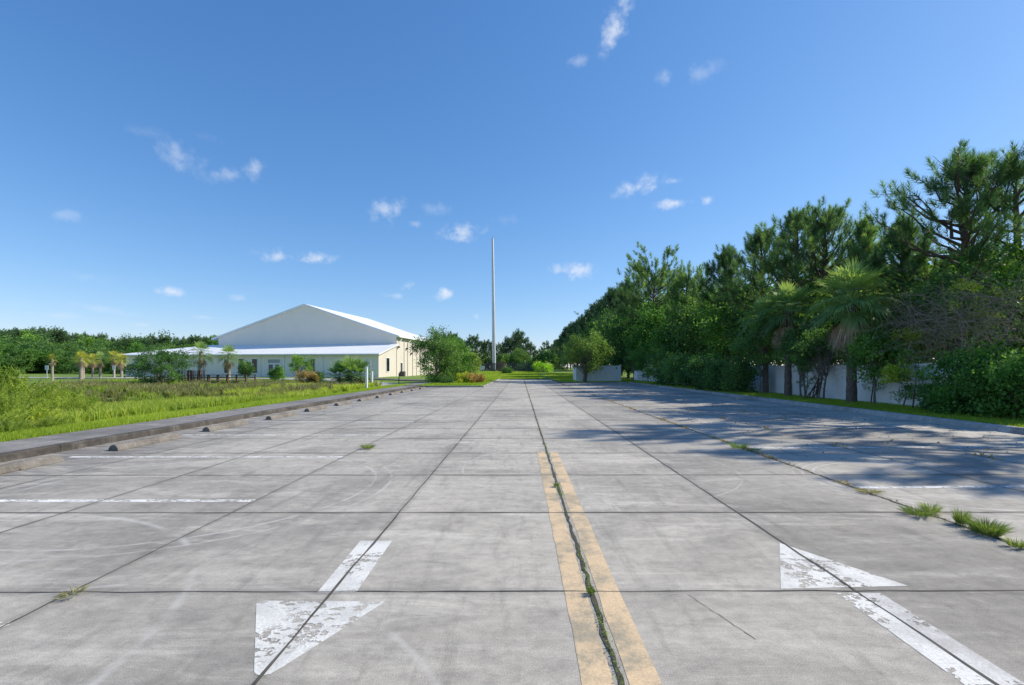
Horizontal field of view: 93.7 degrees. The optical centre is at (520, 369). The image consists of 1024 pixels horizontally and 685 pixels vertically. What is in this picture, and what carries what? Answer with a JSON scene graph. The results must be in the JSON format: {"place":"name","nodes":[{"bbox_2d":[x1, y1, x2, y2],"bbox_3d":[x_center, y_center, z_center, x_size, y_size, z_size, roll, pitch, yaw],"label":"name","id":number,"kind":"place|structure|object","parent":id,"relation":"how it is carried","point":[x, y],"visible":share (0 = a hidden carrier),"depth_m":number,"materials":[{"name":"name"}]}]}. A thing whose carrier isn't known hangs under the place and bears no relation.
{"place":"outdoors","nodes":[
{"label":"outdoors","id":0,"kind":"place"},
{"bbox_2d":[0,391,312,428],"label":"tall grass","id":1,"kind":"structure","parent":0,"point":[123,409],"depth_m":18.19,"materials":[{"name":"plant"}]},
{"bbox_2d":[27,378,381,401],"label":"marsh grass","id":2,"kind":"structure","parent":0,"point":[145,395],"depth_m":38.51,"materials":[{"name":"plant"}]},
{"bbox_2d":[0,386,412,452],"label":"sidewalk","id":3,"kind":"structure","parent":0,"point":[14,445],"depth_m":12.03,"materials":[{"name":"concrete"}]},
{"bbox_2d":[23,377,426,386],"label":"driveway","id":4,"kind":"structure","parent":0,"point":[383,383],"depth_m":64.78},
{"bbox_2d":[3,368,632,398],"bbox_3d":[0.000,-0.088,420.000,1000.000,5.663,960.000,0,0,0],"label":"ground","id":5,"kind":"structure","parent":0,"point":[420,378],"depth_m":74.38,"materials":[{"name":"plant"}]},
{"bbox_2d":[0,418,32,432],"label":"feathery shrub","id":6,"kind":"object","parent":5,"relation":"on","point":[7,427],"visible":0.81,"depth_m":11.06,"materials":[{"name":"green plant"}]},
{"bbox_2d":[0,348,36,373],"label":"tree","id":7,"kind":"object","parent":5,"relation":"on","point":[6,362],"visible":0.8,"depth_m":113.17,"materials":[{"name":"green plant"}]},
{"bbox_2d":[0,363,48,404],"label":"feathery shrub","id":8,"kind":"object","parent":5,"relation":"on","point":[9,373],"visible":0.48,"depth_m":16.67,"materials":[{"name":"green plant"}]},
{"bbox_2d":[0,382,61,414],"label":"feathery shrub","id":9,"kind":"object","parent":5,"relation":"on","point":[7,404],"visible":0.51,"depth_m":13.44,"materials":[{"name":"green plant"}]},
{"bbox_2d":[0,343,62,373],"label":"tree","id":10,"kind":"object","parent":5,"relation":"on","point":[26,351],"visible":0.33,"depth_m":116.42,"materials":[{"name":"green plant"}]},
{"bbox_2d":[0,374,71,407],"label":"feathery shrub","id":11,"kind":"object","parent":5,"relation":"on","point":[48,393],"visible":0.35,"depth_m":17.25,"materials":[{"name":"green plant"}]},
{"bbox_2d":[13,335,64,373],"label":"tree","id":12,"kind":"object","parent":5,"relation":"on","point":[36,368],"visible":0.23,"depth_m":119.78,"materials":[{"name":"green plant"}]},
{"bbox_2d":[3,405,76,429],"bbox_3d":[-12.797,1.385,12.476,1.760,0.952,1.611,0,0,26],"label":"feathery shrub","id":13,"kind":"object","parent":5,"relation":"on","point":[39,413],"visible":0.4,"depth_m":12.55,"materials":[{"name":"green plant"}]},
{"bbox_2d":[22,414,78,427],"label":"feathery shrub","id":14,"kind":"object","parent":5,"relation":"on","point":[56,421],"visible":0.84,"depth_m":12.14,"materials":[{"name":"green plant"}]},
{"bbox_2d":[38,326,66,343],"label":"wood pine tree","id":15,"kind":"object","parent":5,"relation":"on","point":[60,332],"visible":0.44,"depth_m":149.04,"materials":[{"name":"green plant"}]},
{"bbox_2d":[31,344,73,373],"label":"tree","id":16,"kind":"object","parent":5,"relation":"on","point":[61,358],"visible":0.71,"depth_m":119.28,"materials":[{"name":"green plant"}]},
{"bbox_2d":[18,392,101,412],"bbox_3d":[-14.914,1.347,15.522,2.006,1.264,2.296,0,0,0],"label":"feathery shrub","id":17,"kind":"object","parent":5,"relation":"on","point":[58,401],"visible":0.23,"depth_m":15.32,"materials":[{"name":"green plant"}]},
{"bbox_2d":[36,394,117,414],"bbox_3d":[-14.268,1.358,15.577,1.842,1.145,1.818,0,0,-12],"label":"feathery shrub","id":18,"kind":"object","parent":5,"relation":"on","point":[84,405],"visible":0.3,"depth_m":15.60,"materials":[{"name":"green plant"}]},
{"bbox_2d":[49,384,108,405],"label":"feathery shrub","id":19,"kind":"object","parent":5,"relation":"on","point":[93,396],"visible":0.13,"depth_m":19.00,"materials":[{"name":"green plant"}]},
{"bbox_2d":[122,342,201,384],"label":"shrub","id":20,"kind":"object","parent":5,"relation":"on","point":[157,369],"visible":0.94,"depth_m":49.45,"materials":[{"name":"green plant"}]},
{"bbox_2d":[187,340,217,369],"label":"palm tree","id":21,"kind":"object","parent":5,"relation":"on","point":[201,357],"visible":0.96,"depth_m":59.78,"materials":[{"name":"green plant"}]},
{"bbox_2d":[0,383,409,441],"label":"bank grass","id":22,"kind":"structure","parent":5,"relation":"on","point":[57,429],"depth_m":13.36,"materials":[{"name":"plant"}]},
{"bbox_2d":[0,386,419,462],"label":"kerb","id":23,"kind":"structure","parent":5,"relation":"on","point":[34,452],"depth_m":11.06,"materials":[{"name":"concrete"}]},
{"bbox_2d":[178,370,255,383],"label":"footbridge","id":24,"kind":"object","parent":5,"relation":"on","point":[199,377],"visible":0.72,"depth_m":51.10,"materials":[{"name":"brown wood"}]},
{"bbox_2d":[215,343,240,379],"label":"palm tree","id":25,"kind":"object","parent":5,"relation":"on","point":[228,365],"visible":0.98,"depth_m":60.84,"materials":[{"name":"green plant"}]},
{"bbox_2d":[93,381,382,403],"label":"tall grass","id":26,"kind":"structure","parent":5,"relation":"on","point":[335,389],"depth_m":37.41,"materials":[{"name":"plant"}]},
{"bbox_2d":[236,358,255,378],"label":"shrub","id":27,"kind":"object","parent":5,"relation":"on","point":[247,369],"visible":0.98,"depth_m":57.77,"materials":[{"name":"green plant"}]},
{"bbox_2d":[115,304,434,376],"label":"sports hall","id":28,"kind":"structure","parent":5,"relation":"on","point":[326,337],"depth_m":83.07,"materials":[{"name":"metal"}]},
{"bbox_2d":[288,353,317,380],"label":"tree","id":29,"kind":"object","parent":5,"relation":"on","point":[298,361],"visible":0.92,"depth_m":55.94,"materials":[{"name":"green plant"}]},
{"bbox_2d":[291,369,321,382],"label":"shrub","id":30,"kind":"object","parent":5,"relation":"on","point":[312,374],"visible":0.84,"depth_m":51.63,"materials":[{"name":"brown plant"}]},
{"bbox_2d":[321,355,377,383],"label":"palmetto clump","id":31,"kind":"object","parent":5,"relation":"on","point":[353,364],"visible":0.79,"depth_m":49.53,"materials":[{"name":"green plant"}]},
{"bbox_2d":[407,323,466,382],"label":"bushy tree","id":32,"kind":"object","parent":5,"relation":"on","point":[432,347],"visible":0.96,"depth_m":49.30,"materials":[{"name":"green plant"}]},
{"bbox_2d":[436,334,474,380],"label":"bushy tree","id":33,"kind":"object","parent":5,"relation":"on","point":[467,356],"visible":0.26,"depth_m":55.16,"materials":[{"name":"green plant"}]},
{"bbox_2d":[417,378,497,385],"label":"lawn grass","id":34,"kind":"structure","parent":5,"relation":"on","point":[458,383],"depth_m":44.86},
{"bbox_2d":[492,236,496,370],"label":"monopole","id":35,"kind":"object","parent":5,"relation":"on","point":[493,328],"visible":0.87,"depth_m":111.71,"materials":[{"name":"metal"}]},
{"bbox_2d":[478,362,533,370],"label":"compound fence","id":36,"kind":"object","parent":5,"relation":"on","point":[490,366],"visible":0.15,"depth_m":108.00,"materials":[{"name":"metal"}]},
{"bbox_2d":[555,329,619,381],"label":"olive shrub tree","id":37,"kind":"object","parent":5,"relation":"on","point":[596,347],"visible":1,"depth_m":53.29,"materials":[{"name":"green plant"}]},
{"bbox_2d":[573,365,620,380],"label":"bin enclosure","id":38,"kind":"object","parent":5,"relation":"on","point":[608,373],"visible":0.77,"depth_m":56.98,"materials":[{"name":"concrete"}]},
{"bbox_2d":[585,286,621,365],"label":"pine tree","id":39,"kind":"object","parent":5,"relation":"on","point":[606,303],"visible":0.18,"depth_m":85.15,"materials":[{"name":"green plant"}]},
{"bbox_2d":[590,308,641,376],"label":"broadleaf tree","id":40,"kind":"object","parent":5,"relation":"on","point":[599,326],"visible":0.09,"depth_m":71.90,"materials":[{"name":"green plant"}]},
{"bbox_2d":[599,274,644,377],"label":"pine tree","id":41,"kind":"object","parent":5,"relation":"on","point":[622,300],"visible":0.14,"depth_m":75.13,"materials":[{"name":"green plant"}]},
{"bbox_2d":[599,296,669,373],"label":"broadleaf tree","id":42,"kind":"object","parent":5,"relation":"on","point":[615,333],"visible":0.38,"depth_m":65.33,"materials":[{"name":"green plant"}]},
{"bbox_2d":[627,342,662,381],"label":"tree","id":43,"kind":"object","parent":5,"relation":"on","point":[646,347],"visible":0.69,"depth_m":47.77,"materials":[{"name":"green plant"}]},
{"bbox_2d":[607,241,687,325],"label":"pine tree","id":44,"kind":"object","parent":5,"relation":"on","point":[655,282],"visible":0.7,"depth_m":61.09,"materials":[{"name":"green plant"}]},
{"bbox_2d":[619,297,689,377],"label":"broadleaf tree","id":45,"kind":"object","parent":5,"relation":"on","point":[635,342],"visible":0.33,"depth_m":57.29,"materials":[{"name":"green plant"}]},
{"bbox_2d":[641,346,673,384],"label":"shrub","id":46,"kind":"object","parent":5,"relation":"on","point":[651,370],"visible":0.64,"depth_m":43.65,"materials":[{"name":"green plant"}]},
{"bbox_2d":[656,355,685,385],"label":"shrub","id":47,"kind":"object","parent":5,"relation":"on","point":[660,380],"visible":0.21,"depth_m":40.96,"materials":[{"name":"green plant"}]},
{"bbox_2d":[640,286,717,365],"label":"broadleaf tree","id":48,"kind":"object","parent":5,"relation":"on","point":[659,335],"visible":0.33,"depth_m":50.81,"materials":[{"name":"green plant"}]},
{"bbox_2d":[660,350,701,386],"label":"shrub","id":49,"kind":"object","parent":5,"relation":"on","point":[680,359],"visible":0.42,"depth_m":37.56,"materials":[{"name":"green plant"}]},
{"bbox_2d":[662,260,718,353],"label":"pine tree","id":50,"kind":"object","parent":5,"relation":"on","point":[686,281],"visible":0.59,"depth_m":49.35,"materials":[{"name":"green plant"}]},
{"bbox_2d":[651,284,748,359],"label":"broadleaf tree","id":51,"kind":"object","parent":5,"relation":"on","point":[680,331],"visible":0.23,"depth_m":46.24,"materials":[{"name":"green plant"}]},
{"bbox_2d":[670,348,729,389],"bbox_3d":[12.658,0.050,32.885,4.101,3.008,3.874,0,0,0],"label":"shrub","id":52,"kind":"object","parent":5,"relation":"on","point":[694,364],"visible":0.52,"depth_m":32.68,"materials":[{"name":"green plant"}]},
{"bbox_2d":[692,355,735,391],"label":"shrub","id":53,"kind":"object","parent":5,"relation":"on","point":[713,371],"visible":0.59,"depth_m":30.22,"materials":[{"name":"green plant"}]},
{"bbox_2d":[688,243,746,362],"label":"pine tree","id":54,"kind":"object","parent":5,"relation":"on","point":[725,259],"visible":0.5,"depth_m":41.67,"materials":[{"name":"green plant"}]},
{"bbox_2d":[686,280,757,362],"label":"broadleaf tree","id":55,"kind":"object","parent":5,"relation":"on","point":[707,322],"visible":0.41,"depth_m":40.68,"materials":[{"name":"green plant"}]},
{"bbox_2d":[716,355,762,392],"bbox_3d":[12.946,0.267,28.704,2.618,2.575,2.932,0,0,-30],"label":"shrub","id":56,"kind":"object","parent":5,"relation":"on","point":[737,374],"visible":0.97,"depth_m":28.15,"materials":[{"name":"green plant"}]},
{"bbox_2d":[725,323,784,392],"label":"tree","id":57,"kind":"object","parent":5,"relation":"on","point":[759,358],"visible":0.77,"depth_m":26.97,"materials":[{"name":"green plant"}]},
{"bbox_2d":[713,284,798,365],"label":"broadleaf tree","id":58,"kind":"object","parent":5,"relation":"on","point":[735,313],"visible":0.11,"depth_m":37.84,"materials":[{"name":"green plant"}]},
{"bbox_2d":[709,221,804,365],"bbox_3d":[17.834,-4.874,36.022,7.284,12.665,6.187,0,0,-44],"label":"pine tree","id":59,"kind":"object","parent":5,"relation":"on","point":[753,244],"visible":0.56,"depth_m":35.60,"materials":[{"name":"green plant"}]},
{"bbox_2d":[735,295,785,393],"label":"cabbage palm","id":60,"kind":"object","parent":5,"relation":"on","point":[765,371],"visible":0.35,"depth_m":27.66,"materials":[{"name":"green plant"}]},
{"bbox_2d":[716,277,833,363],"bbox_3d":[18.443,-2.528,32.081,7.634,7.969,8.293,0,0,-17],"label":"broadleaf tree","id":61,"kind":"object","parent":5,"relation":"on","point":[760,313],"visible":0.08,"depth_m":32.38,"materials":[{"name":"green plant"}]},
{"bbox_2d":[750,280,823,395],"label":"cabbage palm","id":62,"kind":"object","parent":5,"relation":"on","point":[788,295],"visible":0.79,"depth_m":25.12,"materials":[{"name":"green plant"}]},
{"bbox_2d":[745,201,847,362],"bbox_3d":[17.850,-4.716,31.079,6.150,12.345,6.580,0,0,24],"label":"pine tree","id":63,"kind":"object","parent":5,"relation":"on","point":[788,223],"visible":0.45,"depth_m":30.86,"materials":[{"name":"green plant"}]},
{"bbox_2d":[770,325,834,396],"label":"tree","id":64,"kind":"object","parent":5,"relation":"on","point":[800,369],"visible":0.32,"depth_m":23.95,"materials":[{"name":"green plant"}]},
{"bbox_2d":[769,258,845,364],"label":"broadleaf tree","id":65,"kind":"object","parent":5,"relation":"on","point":[815,287],"visible":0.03,"depth_m":28.30,"materials":[{"name":"green plant"}]},
{"bbox_2d":[782,318,846,398],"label":"tree","id":66,"kind":"object","parent":5,"relation":"on","point":[802,346],"visible":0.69,"depth_m":22.48,"materials":[{"name":"green plant"}]},
{"bbox_2d":[628,382,1023,434],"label":"kerb","id":67,"kind":"structure","parent":5,"relation":"on","point":[990,426],"depth_m":15.71,"materials":[{"name":"concrete"}]},
{"bbox_2d":[633,359,1020,412],"bbox_3d":[14.800,0.640,35.840,0.160,2.020,53.840,0,0,0],"label":"vinyl fence","id":68,"kind":"object","parent":5,"relation":"on","point":[837,390],"visible":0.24,"depth_m":22.32,"materials":[{"name":"plastic"}]},
{"bbox_2d":[873,361,917,383],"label":"vine","id":69,"kind":"object","parent":68,"relation":"hanging from","point":[891,370],"visible":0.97,"depth_m":17.61,"materials":[{"name":"green plant"}]},
{"bbox_2d":[768,195,885,363],"bbox_3d":[17.997,-4.412,28.624,6.206,11.742,6.888,0,0,34],"label":"pine tree","id":70,"kind":"object","parent":5,"relation":"on","point":[817,227],"visible":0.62,"depth_m":28.07,"materials":[{"name":"green plant"}]},
{"bbox_2d":[800,257,904,402],"bbox_3d":[14.080,-1.681,20.275,4.045,6.301,4.227,0,0,0],"label":"cabbage palm","id":71,"kind":"object","parent":5,"relation":"on","point":[849,277],"visible":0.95,"depth_m":19.89,"materials":[{"name":"green plant"}]},
{"bbox_2d":[822,211,897,367],"bbox_3d":[17.661,-3.324,24.799,3.572,9.573,3.169,0,0,-16],"label":"pine tree","id":72,"kind":"object","parent":5,"relation":"on","point":[864,234],"visible":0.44,"depth_m":24.74,"materials":[{"name":"green plant"}]},
{"bbox_2d":[836,320,923,404],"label":"tree","id":73,"kind":"object","parent":5,"relation":"on","point":[871,346],"visible":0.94,"depth_m":18.64,"materials":[{"name":"green plant"}]},
{"bbox_2d":[860,210,950,363],"bbox_3d":[17.193,-2.917,21.594,3.908,8.751,3.477,0,0,0],"label":"pine tree","id":74,"kind":"object","parent":5,"relation":"on","point":[902,255],"visible":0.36,"depth_m":21.07,"materials":[{"name":"green plant"}]},
{"bbox_2d":[834,257,993,363],"bbox_3d":[18.071,-1.900,22.211,6.414,6.709,6.811,0,0,37],"label":"broadleaf tree","id":75,"kind":"object","parent":5,"relation":"on","point":[927,270],"visible":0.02,"depth_m":21.16,"materials":[{"name":"green plant"}]},
{"bbox_2d":[897,356,934,407],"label":"sapling","id":76,"kind":"object","parent":5,"relation":"on","point":[915,368],"visible":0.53,"depth_m":17.17,"materials":[{"name":"plant"}]},
{"bbox_2d":[825,274,1022,386],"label":"bare thicket","id":77,"kind":"object","parent":5,"relation":"on","point":[910,323],"visible":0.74,"depth_m":17.32,"materials":[{"name":"plant"}]},
{"bbox_2d":[886,324,926,351],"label":"vine","id":78,"kind":"object","parent":77,"relation":"attached to","point":[914,334],"visible":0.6,"depth_m":18.38,"materials":[{"name":"green plant"}]},
{"bbox_2d":[902,374,962,410],"bbox_3d":[14.073,0.803,15.941,1.697,1.458,1.790,0,0,0],"label":"shrub","id":79,"kind":"object","parent":5,"relation":"on","point":[920,390],"visible":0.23,"depth_m":16.07,"materials":[{"name":"green plant"}]},
{"bbox_2d":[858,137,1023,354],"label":"pine tree","id":80,"kind":"object","parent":5,"relation":"on","point":[945,195],"visible":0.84,"depth_m":18.63,"materials":[{"name":"green plant"}]},
{"bbox_2d":[863,248,1022,362],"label":"broadleaf tree","id":81,"kind":"object","parent":5,"relation":"on","point":[916,293],"visible":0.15,"depth_m":19.37,"materials":[{"name":"green plant"}]},
{"bbox_2d":[876,247,1023,359],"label":"bare thicket","id":82,"kind":"object","parent":5,"relation":"on","point":[993,310],"visible":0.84,"depth_m":16.23,"materials":[{"name":"plant"}]},
{"bbox_2d":[900,225,1023,360],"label":"broadleaf tree","id":83,"kind":"object","parent":5,"relation":"on","point":[1007,271],"visible":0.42,"depth_m":17.33,"materials":[{"name":"green plant"}]},
{"bbox_2d":[943,274,1023,320],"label":"vine","id":84,"kind":"object","parent":83,"relation":"attached to","point":[973,289],"visible":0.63,"depth_m":16.73,"materials":[{"name":"green plant"}]},
{"bbox_2d":[909,332,1019,415],"bbox_3d":[13.914,0.225,14.728,2.880,2.634,2.887,0,0,0],"label":"shrub","id":85,"kind":"object","parent":5,"relation":"on","point":[952,396],"visible":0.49,"depth_m":14.68,"materials":[{"name":"green plant"}]},
{"bbox_2d":[928,140,1023,338],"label":"pine tree","id":86,"kind":"object","parent":5,"relation":"on","point":[961,221],"visible":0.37,"depth_m":17.96,"materials":[{"name":"green plant"}]},
{"bbox_2d":[948,347,1023,419],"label":"shrub","id":87,"kind":"object","parent":5,"relation":"on","point":[1010,383],"visible":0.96,"depth_m":13.30,"materials":[{"name":"green plant"}]},
{"bbox_2d":[475,371,546,378],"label":"lawn grass","id":88,"kind":"structure","parent":0,"point":[536,374],"depth_m":88.78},
{"bbox_2d":[0,379,1023,684],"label":"parking lot","id":89,"kind":"structure","parent":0,"point":[468,533],"depth_m":4.32,"materials":[{"name":"concrete"}]},
{"bbox_2d":[0,455,63,473],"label":"wheel stop","id":90,"kind":"object","parent":89,"relation":"on","point":[27,464],"visible":1,"depth_m":7.51,"materials":[{"name":"concrete"}]},
{"bbox_2d":[108,433,181,450],"bbox_3d":[-7.713,1.482,9.945,0.213,0.126,1.710,0,0,0],"label":"wheel stop","id":91,"kind":"object","parent":89,"relation":"on","point":[139,442],"visible":1,"depth_m":9.74,"materials":[{"name":"concrete"}]},
{"bbox_2d":[202,420,248,431],"bbox_3d":[-7.789,1.482,12.735,0.213,0.126,1.710,0,0,0],"label":"wheel stop","id":92,"kind":"object","parent":89,"relation":"on","point":[223,426],"visible":1,"depth_m":12.52,"materials":[{"name":"concrete"}]},
{"bbox_2d":[0,395,466,501],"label":"stall lines","id":93,"kind":"object","parent":89,"relation":"on","point":[170,456],"visible":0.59,"depth_m":5.66,"materials":[{"name":"paint"}]},
{"bbox_2d":[254,541,390,674],"bbox_3d":[-1.323,1.548,3.377,0.845,0.001,1.905,0,0,0],"label":"arrow marking","id":94,"kind":"object","parent":89,"relation":"on","point":[271,614],"visible":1,"depth_m":3.03,"materials":[{"name":"white paint"}]},
{"bbox_2d":[0,384,1023,684],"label":"slab joints","id":95,"kind":"object","parent":89,"relation":"on","point":[258,678],"visible":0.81,"depth_m":4.83,"materials":[{"name":"black"}]},
{"bbox_2d":[524,382,622,683],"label":"creeping weed","id":96,"kind":"object","parent":89,"relation":"on","point":[586,574],"visible":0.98,"depth_m":3.43,"materials":[{"name":"green plant"}]},
{"bbox_2d":[537,452,661,684],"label":"yellow centre line","id":97,"kind":"object","parent":89,"relation":"on","point":[638,666],"visible":1,"depth_m":3.20,"materials":[{"name":"paint"}]},
{"bbox_2d":[524,380,1023,684],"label":"weedy joint","id":98,"kind":"object","parent":89,"relation":"on","point":[605,638],"visible":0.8,"depth_m":3.86,"materials":[{"name":"plant"}]},
{"bbox_2d":[550,379,1001,516],"bbox_3d":[6.249,1.524,38.982,4.280,0.186,67.962,0,0,0],"label":"creeping weed","id":99,"kind":"object","parent":89,"relation":"on","point":[848,484],"visible":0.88,"depth_m":9.91,"materials":[{"name":"green plant"}]},
{"bbox_2d":[610,387,1017,460],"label":"leaf litter","id":100,"kind":"object","parent":89,"relation":"on","point":[824,425],"visible":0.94,"depth_m":12.38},
{"bbox_2d":[633,390,1023,487],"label":"stall lines","id":101,"kind":"object","parent":89,"relation":"on","point":[867,447],"visible":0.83,"depth_m":9.49,"materials":[{"name":"paint"}]},
{"bbox_2d":[780,543,994,684],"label":"arrow marking","id":102,"kind":"object","parent":89,"relation":"on","point":[928,649],"visible":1,"depth_m":3.40,"materials":[{"name":"white paint"}]},
{"bbox_2d":[893,503,939,516],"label":"weed tuft","id":103,"kind":"object","parent":89,"relation":"on","point":[924,512],"visible":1,"depth_m":5.07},
{"bbox_2d":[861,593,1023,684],"bbox_3d":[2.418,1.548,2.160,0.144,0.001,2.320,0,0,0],"label":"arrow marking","id":104,"kind":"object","parent":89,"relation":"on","point":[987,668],"visible":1,"depth_m":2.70,"materials":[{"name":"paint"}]},
{"bbox_2d":[961,514,1013,536],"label":"weed tuft","id":105,"kind":"object","parent":89,"relation":"on","point":[993,529],"visible":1,"depth_m":4.46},
{"bbox_2d":[0,0,1023,367],"label":"sky","id":106,"kind":"structure","parent":0,"point":[208,168],"materials":[{"name":"blue"}]},
{"bbox_2d":[543,372,642,381],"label":"lawn grass","id":107,"kind":"structure","parent":0,"point":[565,376],"depth_m":70.46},
{"bbox_2d":[627,381,1023,426],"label":"verge grass","id":108,"kind":"structure","parent":0,"point":[898,408],"depth_m":17.91,"materials":[{"name":"plant"}]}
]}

